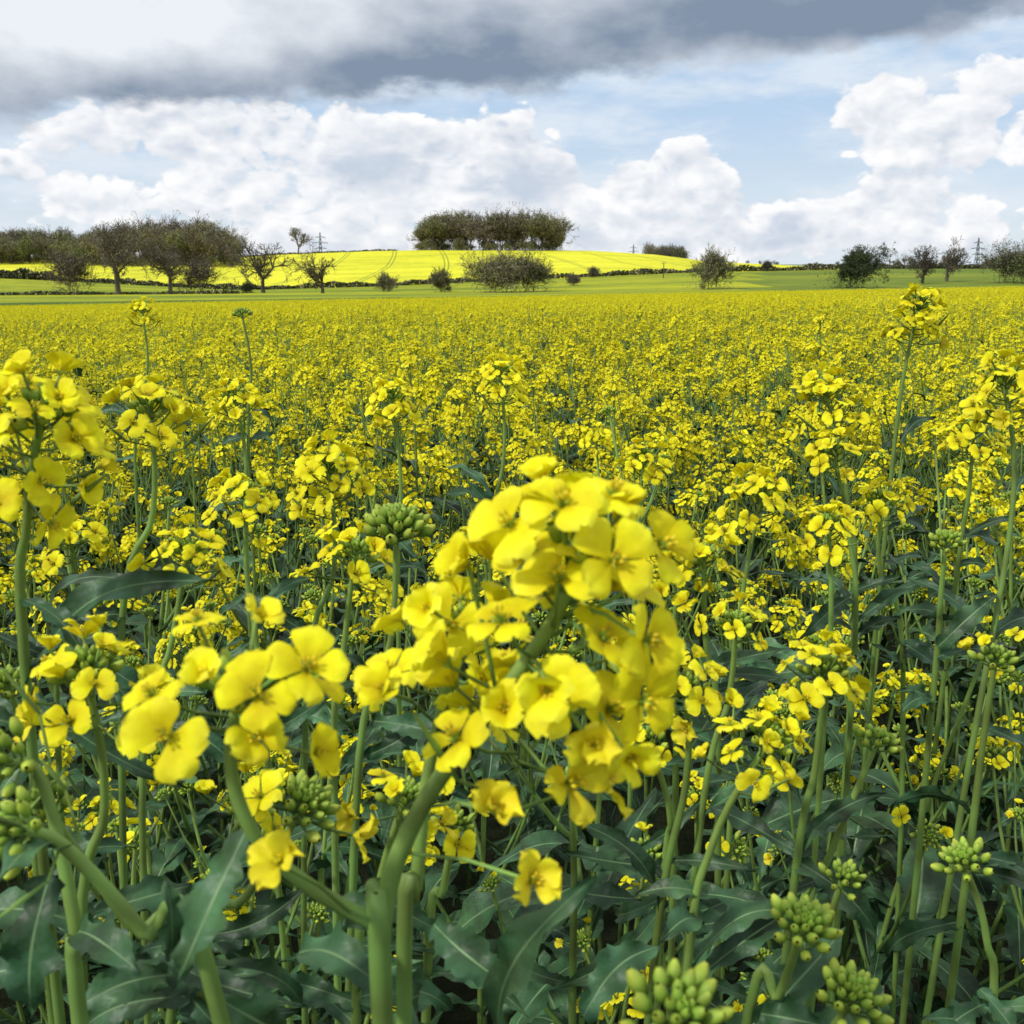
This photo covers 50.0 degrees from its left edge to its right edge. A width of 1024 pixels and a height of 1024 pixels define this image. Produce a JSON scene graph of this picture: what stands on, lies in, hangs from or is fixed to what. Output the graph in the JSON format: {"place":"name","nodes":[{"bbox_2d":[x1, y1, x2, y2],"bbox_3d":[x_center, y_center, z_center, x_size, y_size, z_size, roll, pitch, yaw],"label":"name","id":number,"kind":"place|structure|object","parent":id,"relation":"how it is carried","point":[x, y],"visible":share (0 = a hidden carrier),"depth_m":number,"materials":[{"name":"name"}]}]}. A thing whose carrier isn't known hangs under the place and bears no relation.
{"place":"outdoors","nodes":[
{"label":"outdoors","id":0,"kind":"place"},
{"bbox_2d":[0,250,1023,1023],"bbox_3d":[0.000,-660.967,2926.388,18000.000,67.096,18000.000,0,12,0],"label":"ground","id":1,"kind":"structure","parent":0,"point":[396,266],"depth_m":158.20,"materials":[{"name":"yellow plant"}]},
{"bbox_2d":[0,268,55,280],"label":"hedgerow","id":2,"kind":"object","parent":1,"relation":"on","point":[14,274],"visible":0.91,"depth_m":322.07,"materials":[{"name":"green plant"}]},
{"bbox_2d":[0,514,125,1023],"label":"rapeseed plant","id":3,"kind":"object","parent":1,"relation":"on","point":[70,540],"visible":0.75,"depth_m":0.80,"materials":[{"name":"yellow plant"}]},
{"bbox_2d":[30,246,114,294],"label":"bare willow bush","id":4,"kind":"object","parent":1,"relation":"on","point":[68,269],"visible":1,"depth_m":194.28,"materials":[{"name":"brown plant"}]},
{"bbox_2d":[0,664,167,1023],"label":"rapeseed plant","id":5,"kind":"object","parent":1,"relation":"on","point":[107,845],"visible":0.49,"depth_m":0.54,"materials":[{"name":"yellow plant"}]},
{"bbox_2d":[0,612,191,991],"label":"rapeseed plant","id":6,"kind":"object","parent":1,"relation":"on","point":[77,666],"visible":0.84,"depth_m":0.42,"materials":[{"name":"yellow plant"}]},
{"bbox_2d":[0,349,221,1023],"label":"rapeseed plant","id":7,"kind":"object","parent":1,"relation":"on","point":[68,408],"visible":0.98,"depth_m":0.43,"materials":[{"name":"yellow plant"}]},
{"bbox_2d":[0,757,230,1023],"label":"rapeseed plant","id":8,"kind":"object","parent":1,"relation":"on","point":[30,954],"visible":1,"depth_m":0.34,"materials":[{"name":"green plant"}]},
{"bbox_2d":[0,289,243,294],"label":"hedgerow","id":9,"kind":"object","parent":1,"relation":"on","point":[223,291],"visible":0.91,"depth_m":194.30,"materials":[{"name":"green plant"}]},
{"bbox_2d":[84,218,161,294],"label":"bare oak tree","id":10,"kind":"object","parent":1,"relation":"on","point":[110,252],"visible":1,"depth_m":192.47,"materials":[{"name":"brown plant"}]},
{"bbox_2d":[37,374,214,1023],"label":"rapeseed plant","id":11,"kind":"object","parent":1,"relation":"on","point":[150,397],"visible":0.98,"depth_m":0.67,"materials":[{"name":"yellow plant"}]},
{"bbox_2d":[0,209,252,267],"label":"ridge woodland","id":12,"kind":"object","parent":1,"relation":"on","point":[203,237],"visible":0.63,"depth_m":525.81,"materials":[{"name":"green plant"}]},
{"bbox_2d":[101,296,162,663],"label":"rapeseed plant","id":13,"kind":"object","parent":1,"relation":"on","point":[142,308],"visible":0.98,"depth_m":1.63,"materials":[{"name":"yellow plant"}]},
{"bbox_2d":[69,513,240,1023],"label":"rapeseed plant","id":14,"kind":"object","parent":1,"relation":"on","point":[214,748],"visible":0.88,"depth_m":0.67,"materials":[{"name":"yellow plant"}]},
{"bbox_2d":[15,774,302,1023],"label":"rapeseed plant","id":15,"kind":"object","parent":1,"relation":"on","point":[114,995],"visible":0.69,"depth_m":0.42,"materials":[{"name":"green plant"}]},
{"bbox_2d":[137,238,186,291],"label":"bare oak tree","id":16,"kind":"object","parent":1,"relation":"on","point":[164,260],"visible":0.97,"depth_m":198.55,"materials":[{"name":"brown plant"}]},
{"bbox_2d":[0,667,369,1023],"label":"rapeseed plant","id":17,"kind":"object","parent":1,"relation":"on","point":[338,951],"visible":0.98,"depth_m":0.38,"materials":[{"name":"green plant"}]},
{"bbox_2d":[163,249,230,290],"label":"bare willow bush","id":18,"kind":"object","parent":1,"relation":"on","point":[194,275],"visible":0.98,"depth_m":204.14,"materials":[{"name":"brown plant"}]},
{"bbox_2d":[134,761,301,961],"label":"rapeseed plant","id":19,"kind":"object","parent":1,"relation":"on","point":[229,942],"visible":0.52,"depth_m":0.52,"materials":[{"name":"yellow plant"}]},
{"bbox_2d":[204,377,274,955],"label":"rapeseed plant","id":20,"kind":"object","parent":1,"relation":"on","point":[252,397],"visible":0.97,"depth_m":1.06,"materials":[{"name":"yellow plant"}]},
{"bbox_2d":[219,307,274,945],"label":"rapeseed plant","id":21,"kind":"object","parent":1,"relation":"on","point":[259,433],"visible":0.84,"depth_m":1.54,"materials":[{"name":"green plant"}]},
{"bbox_2d":[240,280,256,292],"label":"hawthorn bush","id":22,"kind":"object","parent":1,"relation":"on","point":[246,287],"visible":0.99,"depth_m":207.46,"materials":[{"name":"green plant"}]},
{"bbox_2d":[136,767,378,1023],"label":"rapeseed plant","id":23,"kind":"object","parent":1,"relation":"on","point":[270,972],"visible":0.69,"depth_m":0.43,"materials":[{"name":"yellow plant"}]},
{"bbox_2d":[226,237,293,292],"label":"bare oak tree","id":24,"kind":"object","parent":1,"relation":"on","point":[258,265],"visible":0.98,"depth_m":209.55,"materials":[{"name":"brown plant"}]},
{"bbox_2d":[195,468,346,1023],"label":"rapeseed plant","id":25,"kind":"object","parent":1,"relation":"on","point":[248,492],"visible":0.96,"depth_m":0.76,"materials":[{"name":"yellow plant"}]},
{"bbox_2d":[289,227,313,254],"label":"bare tree","id":26,"kind":"object","parent":1,"relation":"on","point":[295,234],"visible":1,"depth_m":620.90,"materials":[{"name":"brown plant"}]},
{"bbox_2d":[240,430,374,1023],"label":"rapeseed plant","id":27,"kind":"object","parent":1,"relation":"on","point":[329,461],"visible":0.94,"depth_m":0.81,"materials":[{"name":"yellow plant"}]},
{"bbox_2d":[281,243,335,292],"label":"bare oak tree","id":28,"kind":"object","parent":1,"relation":"on","point":[316,276],"visible":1,"depth_m":194.65,"materials":[{"name":"brown plant"}]},
{"bbox_2d":[313,232,326,250],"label":"electricity pylon","id":29,"kind":"object","parent":1,"relation":"on","point":[319,248],"visible":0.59,"depth_m":1456.77,"materials":[{"name":"metal"}]},
{"bbox_2d":[252,249,397,256],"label":"hedgerow","id":30,"kind":"object","parent":1,"relation":"on","point":[332,251],"visible":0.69,"depth_m":677.15,"materials":[{"name":"green plant"}]},
{"bbox_2d":[261,520,419,1023],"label":"rapeseed plant","id":31,"kind":"object","parent":1,"relation":"on","point":[357,566],"visible":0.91,"depth_m":0.67,"materials":[{"name":"yellow plant"}]},
{"bbox_2d":[283,750,457,1023],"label":"rapeseed plant","id":32,"kind":"object","parent":1,"relation":"on","point":[344,1007],"visible":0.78,"depth_m":0.47,"materials":[{"name":"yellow plant"}]},
{"bbox_2d":[290,502,471,991],"bbox_3d":[-0.085,0.655,0.763,0.129,1.360,0.089,0,12,0],"label":"rapeseed plant","id":33,"kind":"object","parent":1,"relation":"on","point":[395,519],"visible":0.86,"depth_m":0.62,"materials":[{"name":"green plant"}]},
{"bbox_2d":[372,270,400,291],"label":"bare willow bush","id":34,"kind":"object","parent":1,"relation":"on","point":[384,281],"visible":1,"depth_m":209.48,"materials":[{"name":"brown plant"}]},
{"bbox_2d":[348,377,433,872],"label":"rapeseed plant","id":35,"kind":"object","parent":1,"relation":"on","point":[387,390],"visible":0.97,"depth_m":1.11,"materials":[{"name":"yellow plant"}]},
{"bbox_2d":[279,792,528,1023],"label":"rapeseed plant","id":36,"kind":"object","parent":1,"relation":"on","point":[427,919],"visible":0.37,"depth_m":0.52,"materials":[{"name":"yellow plant"}]},
{"bbox_2d":[120,455,695,1023],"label":"rapeseed plant","id":37,"kind":"object","parent":1,"relation":"on","point":[556,689],"visible":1,"depth_m":0.29,"materials":[{"name":"yellow plant"}]},
{"bbox_2d":[428,266,457,291],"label":"bare willow bush","id":38,"kind":"object","parent":1,"relation":"on","point":[439,278],"visible":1,"depth_m":200.12,"materials":[{"name":"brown plant"}]},
{"bbox_2d":[438,352,528,1023],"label":"rapeseed plant","id":39,"kind":"object","parent":1,"relation":"on","point":[498,368],"visible":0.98,"depth_m":1.16,"materials":[{"name":"yellow plant"}]},
{"bbox_2d":[454,249,522,292],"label":"willow thicket","id":40,"kind":"object","parent":1,"relation":"on","point":[474,267],"visible":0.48,"depth_m":193.42,"materials":[{"name":"brown plant"}]},
{"bbox_2d":[406,202,579,250],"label":"hilltop woodland","id":41,"kind":"object","parent":1,"relation":"on","point":[434,232],"visible":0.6,"depth_m":636.97,"materials":[{"name":"green plant"}]},
{"bbox_2d":[21,262,999,289],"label":"hedgerow","id":42,"kind":"object","parent":1,"relation":"on","point":[330,284],"visible":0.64,"depth_m":323.86,"materials":[{"name":"green plant"}]},
{"bbox_2d":[467,242,554,292],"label":"willow thicket","id":43,"kind":"object","parent":1,"relation":"on","point":[511,269],"visible":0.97,"depth_m":192.24,"materials":[{"name":"green plant"}]},
{"bbox_2d":[0,285,1023,1023],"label":"rapeseed crop","id":44,"kind":"object","parent":1,"relation":"on","point":[606,379],"visible":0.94,"depth_m":2.31,"materials":[{"name":"yellow plant"}]},
{"bbox_2d":[499,244,556,291],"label":"willow thicket","id":45,"kind":"object","parent":1,"relation":"on","point":[535,276],"visible":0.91,"depth_m":193.86,"materials":[{"name":"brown plant"}]},
{"bbox_2d":[565,272,580,285],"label":"hawthorn bush","id":46,"kind":"object","parent":1,"relation":"on","point":[572,278],"visible":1,"depth_m":234.58,"materials":[{"name":"green plant"}]},
{"bbox_2d":[529,766,641,1023],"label":"rapeseed plant","id":47,"kind":"object","parent":1,"relation":"on","point":[606,895],"visible":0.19,"depth_m":0.65,"materials":[{"name":"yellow plant"}]},
{"bbox_2d":[586,266,601,276],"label":"hawthorn bush","id":48,"kind":"object","parent":1,"relation":"on","point":[593,271],"visible":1,"depth_m":316.78,"materials":[{"name":"green plant"}]},
{"bbox_2d":[600,434,671,1022],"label":"rapeseed plant","id":49,"kind":"object","parent":1,"relation":"on","point":[652,473],"visible":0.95,"depth_m":1.05,"materials":[{"name":"yellow plant"}]},
{"bbox_2d":[553,714,748,1022],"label":"rapeseed plant","id":50,"kind":"object","parent":1,"relation":"on","point":[626,911],"visible":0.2,"depth_m":0.62,"materials":[{"name":"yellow plant"}]},
{"bbox_2d":[567,644,756,1023],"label":"rapeseed plant","id":51,"kind":"object","parent":1,"relation":"on","point":[645,865],"visible":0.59,"depth_m":0.57,"materials":[{"name":"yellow plant"}]},
{"bbox_2d":[618,958,734,1023],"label":"rapeseed plant","id":52,"kind":"object","parent":1,"relation":"on","point":[693,990],"visible":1,"depth_m":0.27,"materials":[{"name":"green plant"}]},
{"bbox_2d":[640,591,784,977],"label":"rapeseed plant","id":53,"kind":"object","parent":1,"relation":"on","point":[732,624],"visible":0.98,"depth_m":0.68,"materials":[{"name":"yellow plant"}]},
{"bbox_2d":[682,242,750,289],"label":"willow bush","id":54,"kind":"object","parent":1,"relation":"on","point":[713,263],"visible":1,"depth_m":194.03,"materials":[{"name":"green plant"}]},
{"bbox_2d":[643,550,792,1019],"bbox_3d":[0.126,0.657,0.873,0.106,1.307,0.098,11,17,43],"label":"rapeseed plant","id":55,"kind":"object","parent":1,"relation":"on","point":[750,674],"visible":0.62,"depth_m":0.74,"materials":[{"name":"yellow plant"}]},
{"bbox_2d":[635,696,812,1020],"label":"rapeseed plant","id":56,"kind":"object","parent":1,"relation":"on","point":[742,929],"visible":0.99,"depth_m":0.54,"materials":[{"name":"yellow plant"}]},
{"bbox_2d":[662,527,787,999],"bbox_3d":[0.141,0.652,0.859,0.102,1.321,0.096,3,13,12],"label":"rapeseed plant","id":57,"kind":"object","parent":1,"relation":"on","point":[748,692],"visible":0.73,"depth_m":0.72,"materials":[{"name":"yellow plant"}]},
{"bbox_2d":[713,462,814,1023],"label":"rapeseed plant","id":58,"kind":"object","parent":1,"relation":"on","point":[761,486],"visible":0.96,"depth_m":0.80,"materials":[{"name":"yellow plant"}]},
{"bbox_2d":[759,260,772,270],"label":"hawthorn bush","id":59,"kind":"object","parent":1,"relation":"on","point":[766,264],"visible":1,"depth_m":321.23,"materials":[{"name":"green plant"}]},
{"bbox_2d":[685,723,903,994],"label":"rapeseed plant","id":60,"kind":"object","parent":1,"relation":"on","point":[876,734],"visible":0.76,"depth_m":0.60,"materials":[{"name":"green plant"}]},
{"bbox_2d":[705,631,886,964],"bbox_3d":[0.158,0.692,0.717,0.091,1.297,0.096,0,12,0],"label":"rapeseed plant","id":61,"kind":"object","parent":1,"relation":"on","point":[836,812],"visible":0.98,"depth_m":0.58,"materials":[{"name":"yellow plant"}]},
{"bbox_2d":[725,858,866,1023],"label":"rapeseed plant","id":62,"kind":"object","parent":1,"relation":"on","point":[846,870],"visible":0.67,"depth_m":0.50,"materials":[{"name":"green plant"}]},
{"bbox_2d":[742,892,870,1023],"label":"rapeseed plant","id":63,"kind":"object","parent":1,"relation":"on","point":[795,982],"visible":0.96,"depth_m":0.44,"materials":[{"name":"green plant"}]},
{"bbox_2d":[746,500,866,1004],"bbox_3d":[0.219,0.631,0.960,0.071,1.319,0.108,-3,13,-13],"label":"rapeseed plant","id":64,"kind":"object","parent":1,"relation":"on","point":[827,551],"visible":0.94,"depth_m":0.81,"materials":[{"name":"yellow plant"}]},
{"bbox_2d":[637,241,994,265],"bbox_3d":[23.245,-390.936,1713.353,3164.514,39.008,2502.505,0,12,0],"label":"distant tree line","id":65,"kind":"object","parent":1,"relation":"on","point":[671,251],"visible":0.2,"depth_m":786.75,"materials":[{"name":"green plant"}]},
{"bbox_2d":[789,427,874,1005],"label":"rapeseed plant","id":66,"kind":"object","parent":1,"relation":"on","point":[816,455],"visible":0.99,"depth_m":0.87,"materials":[{"name":"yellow plant"}]},
{"bbox_2d":[816,957,894,1023],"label":"rapeseed plant","id":67,"kind":"object","parent":1,"relation":"on","point":[860,985],"visible":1,"depth_m":0.40,"materials":[{"name":"green plant"}]},
{"bbox_2d":[809,242,902,287],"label":"evergreen bush","id":68,"kind":"object","parent":1,"relation":"on","point":[855,264],"visible":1,"depth_m":189.22,"materials":[{"name":"green plant"}]},
{"bbox_2d":[788,361,932,1006],"bbox_3d":[0.285,0.565,1.055,0.128,1.410,0.078,-4,13,-19],"label":"rapeseed plant","id":69,"kind":"object","parent":1,"relation":"on","point":[827,387],"visible":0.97,"depth_m":0.92,"materials":[{"name":"yellow plant"}]},
{"bbox_2d":[802,262,967,268],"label":"hedgerow","id":70,"kind":"object","parent":1,"relation":"on","point":[809,264],"visible":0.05,"depth_m":468.49,"materials":[{"name":"green plant"}]},
{"bbox_2d":[835,282,950,1001],"bbox_3d":[0.366,0.499,1.213,0.132,1.474,0.080,1,12,6],"label":"rapeseed plant","id":71,"kind":"object","parent":1,"relation":"on","point":[919,299],"visible":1,"depth_m":1.07,"materials":[{"name":"yellow plant"}]},
{"bbox_2d":[851,476,952,1019],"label":"rapeseed plant","id":72,"kind":"object","parent":1,"relation":"on","point":[920,650],"visible":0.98,"depth_m":0.98,"materials":[{"name":"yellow plant"}]},
{"bbox_2d":[905,244,943,282],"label":"bare oak tree","id":73,"kind":"object","parent":1,"relation":"on","point":[927,264],"visible":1,"depth_m":208.41,"materials":[{"name":"brown plant"}]},
{"bbox_2d":[896,528,995,1023],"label":"rapeseed plant","id":74,"kind":"object","parent":1,"relation":"on","point":[967,618],"visible":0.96,"depth_m":0.79,"materials":[{"name":"green plant"}]},
{"bbox_2d":[884,634,1023,1007],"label":"rapeseed plant","id":75,"kind":"object","parent":1,"relation":"on","point":[1006,867],"visible":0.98,"depth_m":0.65,"materials":[{"name":"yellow plant"}]},
{"bbox_2d":[939,234,971,280],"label":"bare oak tree","id":76,"kind":"object","parent":1,"relation":"on","point":[952,260],"visible":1,"depth_m":217.23,"materials":[{"name":"brown plant"}]},
{"bbox_2d":[904,405,1014,987],"bbox_3d":[0.421,0.562,1.170,0.090,1.365,0.103,9,15,37],"label":"rapeseed plant","id":77,"kind":"object","parent":1,"relation":"on","point":[966,435],"visible":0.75,"depth_m":1.03,"materials":[{"name":"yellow plant"}]},
{"bbox_2d":[907,348,1023,1023],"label":"rapeseed plant","id":78,"kind":"object","parent":1,"relation":"on","point":[1001,374],"visible":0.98,"depth_m":0.78,"materials":[{"name":"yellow plant"}]},
{"bbox_2d":[919,836,1023,1023],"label":"rapeseed plant","id":79,"kind":"object","parent":1,"relation":"on","point":[994,1009],"visible":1,"depth_m":0.57,"materials":[{"name":"green plant"}]},
{"bbox_2d":[971,238,984,264],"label":"electricity pylon","id":80,"kind":"object","parent":1,"relation":"on","point":[976,248],"visible":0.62,"depth_m":1458.63,"materials":[{"name":"metal"}]},
{"bbox_2d":[975,234,1023,282],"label":"hawthorn tree","id":81,"kind":"object","parent":1,"relation":"on","point":[1004,264],"visible":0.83,"depth_m":208.66,"materials":[{"name":"green plant"}]},
{"bbox_2d":[996,251,1023,283],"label":"hawthorn tree","id":82,"kind":"object","parent":1,"relation":"on","point":[1019,268],"visible":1,"depth_m":204.54,"materials":[{"name":"green plant"}]},
{"bbox_2d":[0,0,1023,263],"label":"sky","id":83,"kind":"structure","parent":0,"point":[781,131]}
]}

